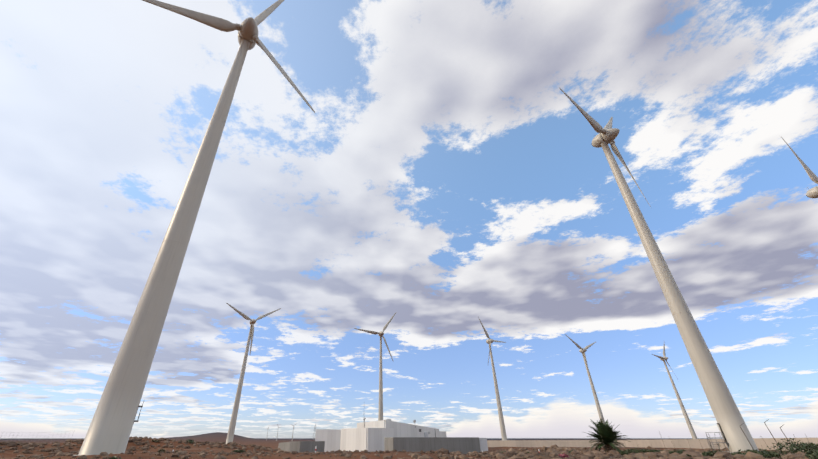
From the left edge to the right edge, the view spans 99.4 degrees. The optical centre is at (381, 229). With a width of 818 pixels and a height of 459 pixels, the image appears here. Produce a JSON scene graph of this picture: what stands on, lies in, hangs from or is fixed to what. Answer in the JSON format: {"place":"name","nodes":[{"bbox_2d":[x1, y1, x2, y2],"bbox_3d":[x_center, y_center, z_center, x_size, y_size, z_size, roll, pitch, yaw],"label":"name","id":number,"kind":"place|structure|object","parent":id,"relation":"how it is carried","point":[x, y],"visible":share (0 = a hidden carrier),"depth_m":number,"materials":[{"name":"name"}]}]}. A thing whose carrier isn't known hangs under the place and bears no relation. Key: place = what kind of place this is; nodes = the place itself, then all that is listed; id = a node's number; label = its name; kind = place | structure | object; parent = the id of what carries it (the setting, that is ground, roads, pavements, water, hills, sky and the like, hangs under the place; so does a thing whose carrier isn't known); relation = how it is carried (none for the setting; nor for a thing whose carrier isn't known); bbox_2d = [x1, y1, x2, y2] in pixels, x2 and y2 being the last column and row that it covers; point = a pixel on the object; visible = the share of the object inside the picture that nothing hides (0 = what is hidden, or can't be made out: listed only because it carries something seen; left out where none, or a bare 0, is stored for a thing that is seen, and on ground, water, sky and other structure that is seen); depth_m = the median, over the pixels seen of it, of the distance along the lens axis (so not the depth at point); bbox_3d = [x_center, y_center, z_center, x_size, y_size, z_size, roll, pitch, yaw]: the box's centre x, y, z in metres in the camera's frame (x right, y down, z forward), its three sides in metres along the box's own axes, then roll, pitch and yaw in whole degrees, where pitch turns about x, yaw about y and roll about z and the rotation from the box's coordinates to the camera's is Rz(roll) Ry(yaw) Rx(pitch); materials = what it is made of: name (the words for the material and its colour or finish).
{"place":"outdoors","nodes":[
{"label":"outdoors","id":0,"kind":"place"},
{"bbox_2d":[0,432,782,458],"bbox_3d":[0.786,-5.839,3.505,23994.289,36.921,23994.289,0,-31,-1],"label":"ground","id":1,"kind":"structure","parent":0,"point":[273,443],"depth_m":42.90,"materials":[{"name":"brown soil"}]},
{"bbox_2d":[1,430,74,443],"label":"shrubs","id":2,"kind":"object","parent":1,"relation":"on","point":[33,434],"visible":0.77,"depth_m":41.15,"materials":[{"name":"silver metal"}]},
{"bbox_2d":[73,0,314,455],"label":"wind turbine","id":3,"kind":"object","parent":1,"relation":"on","point":[111,425],"visible":0.98,"depth_m":30.63,"materials":[{"name":"paint"}]},
{"bbox_2d":[226,303,280,443],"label":"turbine","id":4,"kind":"object","parent":1,"relation":"on","point":[231,431],"visible":0.92,"depth_m":158.11,"materials":[{"name":"paint"}]},
{"bbox_2d":[354,313,395,420],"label":"turbine","id":5,"kind":"object","parent":1,"relation":"on","point":[380,414],"visible":0.79,"depth_m":182.11,"materials":[{"name":"paint"}]},
{"bbox_2d":[278,418,487,453],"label":"building","id":6,"kind":"structure","parent":1,"relation":"on","point":[382,435],"depth_m":81.79,"materials":[{"name":"concrete"}]},
{"bbox_2d":[0,436,815,458],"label":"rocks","id":7,"kind":"object","parent":1,"relation":"on","point":[554,451],"visible":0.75,"depth_m":25.17,"materials":[{"name":"brown stone"}]},
{"bbox_2d":[478,317,506,439],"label":"turbine","id":8,"kind":"object","parent":1,"relation":"on","point":[489,341],"visible":0.83,"depth_m":189.71,"materials":[{"name":"paint"}]},
{"bbox_2d":[558,453,568,457],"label":"pink plant","id":9,"kind":"object","parent":1,"relation":"on","point":[564,455],"visible":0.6,"depth_m":22.98,"materials":[{"name":"pink plant"}]},
{"bbox_2d":[565,334,604,423],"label":"turbine","id":10,"kind":"object","parent":1,"relation":"on","point":[583,351],"visible":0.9,"depth_m":213.63,"materials":[{"name":"paint"}]},
{"bbox_2d":[585,419,629,451],"bbox_3d":[27.476,25.423,42.377,4.698,4.169,4.970,0,-31,-1],"label":"palm","id":11,"kind":"object","parent":1,"relation":"on","point":[609,437],"visible":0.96,"depth_m":41.74,"materials":[{"name":"green plant"}]},
{"bbox_2d":[615,450,633,454],"bbox_3d":[27.541,25.352,39.275,2.477,0.669,1.828,0,-31,-1],"label":"shrub","id":12,"kind":"object","parent":1,"relation":"on","point":[620,451],"visible":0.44,"depth_m":38.97,"materials":[{"name":"green plant"}]},
{"bbox_2d":[621,447,654,452],"bbox_3d":[29.304,25.362,39.501,4.958,0.915,2.709,0,-31,-1],"label":"shrub","id":13,"kind":"object","parent":1,"relation":"on","point":[636,450],"visible":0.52,"depth_m":39.45,"materials":[{"name":"green plant"}]},
{"bbox_2d":[487,438,817,450],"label":"boundary wall","id":14,"kind":"structure","parent":1,"relation":"on","point":[681,443],"depth_m":134.80,"materials":[{"name":"beige concrete"}]},
{"bbox_2d":[559,87,758,452],"bbox_3d":[41.865,-1.451,56.492,6.407,65.383,25.561,-26,-40,36],"label":"wind turbine","id":15,"kind":"object","parent":1,"relation":"on","point":[727,413],"visible":0.92,"depth_m":49.19,"materials":[{"name":"paint"}]},
{"bbox_2d":[652,344,697,438],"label":"turbine","id":16,"kind":"object","parent":1,"relation":"on","point":[686,417],"visible":0.88,"depth_m":228.12,"materials":[{"name":"paint"}]},
{"bbox_2d":[668,449,685,453],"bbox_3d":[27.579,20.390,31.568,2.592,0.600,1.552,6,-32,-10],"label":"shrub","id":17,"kind":"object","parent":1,"relation":"on","point":[678,451],"visible":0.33,"depth_m":31.62,"materials":[{"name":"green plant"}]},
{"bbox_2d":[590,419,808,453],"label":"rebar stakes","id":18,"kind":"object","parent":1,"relation":"on","point":[744,434],"visible":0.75,"depth_m":29.41,"materials":[{"name":"brown metal"}]},
{"bbox_2d":[702,450,721,456],"bbox_3d":[25.431,17.139,26.428,1.869,0.512,1.306,0,-31,-1],"label":"shrub","id":19,"kind":"object","parent":1,"relation":"on","point":[709,453],"visible":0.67,"depth_m":26.28,"materials":[{"name":"green plant"}]},
{"bbox_2d":[741,449,781,457],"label":"shrub","id":20,"kind":"object","parent":1,"relation":"on","point":[767,454],"visible":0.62,"depth_m":22.90,"materials":[{"name":"green plant"}]},
{"bbox_2d":[767,438,817,455],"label":"shrub","id":21,"kind":"object","parent":1,"relation":"on","point":[805,447],"visible":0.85,"depth_m":25.65,"materials":[{"name":"green plant"}]},
{"bbox_2d":[781,137,817,197],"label":"turbine","id":22,"kind":"object","parent":1,"relation":"on","point":[812,192],"visible":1,"depth_m":82.70,"materials":[{"name":"paint"}]},
{"bbox_2d":[803,449,817,458],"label":"shrub","id":23,"kind":"object","parent":1,"relation":"on","point":[809,454],"visible":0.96,"depth_m":20.34,"materials":[{"name":"green plant"}]},
{"bbox_2d":[0,0,817,437],"label":"sky","id":24,"kind":"structure","parent":0,"point":[442,177],"materials":[{"name":"blue"}]}
]}

